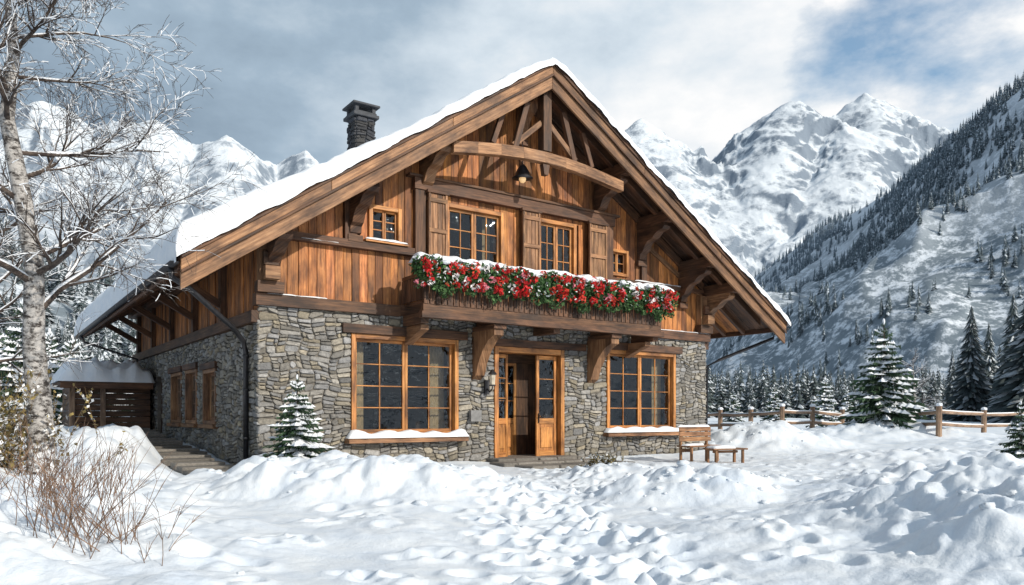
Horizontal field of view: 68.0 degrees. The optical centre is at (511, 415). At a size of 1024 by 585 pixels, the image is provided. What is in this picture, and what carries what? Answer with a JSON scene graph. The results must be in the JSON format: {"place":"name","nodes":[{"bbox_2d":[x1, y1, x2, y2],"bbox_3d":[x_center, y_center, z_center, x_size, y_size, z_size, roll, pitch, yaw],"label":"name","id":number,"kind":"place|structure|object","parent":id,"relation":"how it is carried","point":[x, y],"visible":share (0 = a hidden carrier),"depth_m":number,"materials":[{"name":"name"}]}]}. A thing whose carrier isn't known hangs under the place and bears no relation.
{"place":"outdoors","nodes":[
{"label":"outdoors","id":0,"kind":"place"},
{"bbox_2d":[0,93,956,280],"bbox_3d":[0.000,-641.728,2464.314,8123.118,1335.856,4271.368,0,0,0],"label":"mountain range","id":1,"kind":"structure","parent":0,"point":[757,195],"depth_m":2186.85,"materials":[{"name":"white snow"}]},
{"bbox_2d":[0,417,1023,584],"bbox_3d":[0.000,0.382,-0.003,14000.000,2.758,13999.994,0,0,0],"label":"snow ground","id":2,"kind":"structure","parent":0,"point":[335,517],"depth_m":7.49,"materials":[{"name":"white snow"}]},
{"bbox_2d":[0,326,8,376],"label":"spruce tree","id":3,"kind":"object","parent":2,"relation":"on","point":[3,349],"visible":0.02,"depth_m":30.30,"materials":[{"name":"white plant"}]},
{"bbox_2d":[0,299,68,433],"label":"spruce tree","id":4,"kind":"object","parent":2,"relation":"on","point":[10,350],"visible":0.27,"depth_m":26.66,"materials":[{"name":"green plant"}]},
{"bbox_2d":[45,328,61,396],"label":"spruce tree","id":5,"kind":"object","parent":2,"relation":"on","point":[52,345],"visible":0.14,"depth_m":44.92,"materials":[{"name":"white plant"}]},
{"bbox_2d":[0,69,111,388],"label":"bare tree","id":6,"kind":"object","parent":2,"relation":"on","point":[3,277],"visible":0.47,"depth_m":14.47,"materials":[{"name":"grey plant"}]},
{"bbox_2d":[0,360,142,475],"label":"leafy shrub","id":7,"kind":"object","parent":2,"relation":"on","point":[4,440],"visible":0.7,"depth_m":8.81,"materials":[{"name":"brown plant"}]},
{"bbox_2d":[0,415,148,503],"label":"dry shrub","id":8,"kind":"object","parent":2,"relation":"on","point":[64,478],"visible":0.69,"depth_m":6.73,"materials":[{"name":"brown plant"}]},
{"bbox_2d":[52,335,110,424],"bbox_3d":[-18.474,-0.883,31.953,3.962,5.061,3.895,0,0,0],"label":"spruce tree","id":9,"kind":"object","parent":2,"relation":"on","point":[68,347],"visible":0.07,"depth_m":31.90,"materials":[{"name":"white plant"}]},
{"bbox_2d":[50,356,154,427],"bbox_3d":[-13.036,-0.261,24.128,2.678,3.122,3.194,0,0,-35],"label":"woodshed","id":10,"kind":"object","parent":2,"relation":"on","point":[110,382],"visible":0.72,"depth_m":23.13,"materials":[{"name":"brown wood"}]},
{"bbox_2d":[0,405,208,565],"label":"dry shrub","id":11,"kind":"object","parent":2,"relation":"on","point":[55,501],"visible":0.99,"depth_m":5.66,"materials":[{"name":"brown plant"}]},
{"bbox_2d":[110,393,135,422],"bbox_3d":[-20.957,-0.587,39.996,3.612,4.259,4.086,0,0,0],"label":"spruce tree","id":12,"kind":"object","parent":2,"relation":"on","point":[123,416],"visible":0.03,"depth_m":39.59,"materials":[{"name":"white plant"}]},
{"bbox_2d":[0,0,266,475],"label":"snowy birch tree","id":13,"kind":"object","parent":2,"relation":"on","point":[34,253],"visible":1,"depth_m":9.04,"materials":[{"name":"grey plant"}]},
{"bbox_2d":[258,375,334,458],"bbox_3d":[-4.022,0.265,14.084,1.690,2.051,1.720,0,0,0],"label":"spruce tree","id":14,"kind":"object","parent":2,"relation":"on","point":[299,436],"visible":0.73,"depth_m":13.99,"materials":[{"name":"green plant"}]},
{"bbox_2d":[74,57,790,474],"bbox_3d":[-3.093,-3.691,24.492,17.700,9.990,16.436,0,0,-35],"label":"alpine chalet","id":15,"kind":"object","parent":2,"relation":"on","point":[536,265],"visible":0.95,"depth_m":18.33,"materials":[{"name":"wood"}]},
{"bbox_2d":[178,376,213,417],"bbox_3d":[-2.515,-2.285,19.457,14.298,5.200,5.532,0,0,-1],"label":"window glass","id":16,"kind":"structure","parent":15,"relation":"in","point":[212,397],"depth_m":20.48,"materials":[{"name":"black glass"}]},
{"bbox_2d":[161,189,684,457],"bbox_3d":[-3.115,-1.985,23.041,12.400,6.370,10.780,0,0,-35],"label":"window and door joinery","id":17,"kind":"structure","parent":15,"relation":"in","point":[526,432],"depth_m":19.41,"materials":[{"name":"brown wood"}]},
{"bbox_2d":[579,451,623,466],"bbox_3d":[1.852,0.980,15.877,0.942,0.502,0.884,0,0,0],"label":"leafy shrub","id":18,"kind":"object","parent":2,"relation":"on","point":[604,460],"visible":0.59,"depth_m":15.74,"materials":[{"name":"green plant"}]},
{"bbox_2d":[677,425,718,461],"bbox_3d":[4.826,0.740,19.613,1.210,0.988,0.473,0,0,-35],"label":"wooden bench","id":19,"kind":"object","parent":2,"relation":"on","point":[706,433],"visible":0.81,"depth_m":19.56,"materials":[{"name":"brown wood"}]},
{"bbox_2d":[703,445,747,462],"bbox_3d":[5.309,0.979,18.898,1.000,0.477,0.475,0,0,-20],"label":"wooden table","id":20,"kind":"object","parent":2,"relation":"on","point":[726,449],"visible":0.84,"depth_m":18.81,"materials":[{"name":"brown wood"}]},
{"bbox_2d":[723,390,745,421],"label":"spruce tree","id":21,"kind":"object","parent":2,"relation":"on","point":[733,406],"visible":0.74,"depth_m":69.80,"materials":[{"name":"white plant"}]},
{"bbox_2d":[760,385,785,420],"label":"spruce tree","id":22,"kind":"object","parent":2,"relation":"on","point":[773,404],"visible":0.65,"depth_m":61.85,"materials":[{"name":"white plant"}]},
{"bbox_2d":[806,377,839,428],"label":"spruce tree","id":23,"kind":"object","parent":2,"relation":"on","point":[823,402],"visible":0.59,"depth_m":40.80,"materials":[{"name":"white plant"}]},
{"bbox_2d":[706,360,949,419],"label":"valley treeline","id":24,"kind":"object","parent":2,"relation":"on","point":[802,396],"visible":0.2,"depth_m":114.94,"materials":[{"name":"green plant"}]},
{"bbox_2d":[836,387,854,422],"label":"spruce tree","id":25,"kind":"object","parent":2,"relation":"on","point":[847,405],"visible":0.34,"depth_m":42.90,"materials":[{"name":"white plant"}]},
{"bbox_2d":[708,403,1023,436],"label":"rail fence","id":26,"kind":"object","parent":2,"relation":"on","point":[938,423],"visible":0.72,"depth_m":29.88,"materials":[{"name":"brown wood"}]},
{"bbox_2d":[742,294,1023,422],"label":"spruce grove","id":27,"kind":"object","parent":2,"relation":"on","point":[991,383],"visible":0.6,"depth_m":73.88,"materials":[{"name":"green plant"}]},
{"bbox_2d":[837,318,929,428],"bbox_3d":[13.699,-1.325,28.121,3.576,4.496,3.805,0,0,0],"label":"spruce tree","id":28,"kind":"object","parent":2,"relation":"on","point":[884,386],"visible":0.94,"depth_m":27.68,"materials":[{"name":"green plant"}]},
{"bbox_2d":[901,347,946,418],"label":"bare tree","id":29,"kind":"object","parent":2,"relation":"on","point":[912,365],"visible":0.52,"depth_m":41.84,"materials":[{"name":"grey plant"}]},
{"bbox_2d":[994,401,1023,458],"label":"spruce tree","id":30,"kind":"object","parent":2,"relation":"on","point":[1016,430],"visible":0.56,"depth_m":15.47,"materials":[{"name":"green plant"}]},
{"bbox_2d":[0,88,1023,391],"bbox_3d":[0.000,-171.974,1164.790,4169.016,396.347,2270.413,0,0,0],"label":"forested hillside","id":31,"kind":"structure","parent":0,"point":[926,256],"depth_m":582.91,"materials":[{"name":"white snow"}]},
{"bbox_2d":[0,213,135,393],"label":"hillside woodland","id":32,"kind":"object","parent":31,"relation":"on","point":[110,341],"visible":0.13,"depth_m":124.49,"materials":[{"name":"green plant"}]},
{"bbox_2d":[705,69,1023,391],"bbox_3d":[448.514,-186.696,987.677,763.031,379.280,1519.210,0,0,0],"label":"conifer forest","id":33,"kind":"object","parent":31,"relation":"on","point":[861,249],"visible":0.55,"depth_m":786.98,"materials":[{"name":"green plant"}]},
{"bbox_2d":[0,0,1023,163],"label":"sky","id":34,"kind":"structure","parent":0,"point":[699,72],"materials":[{"name":"grey"}]}
]}

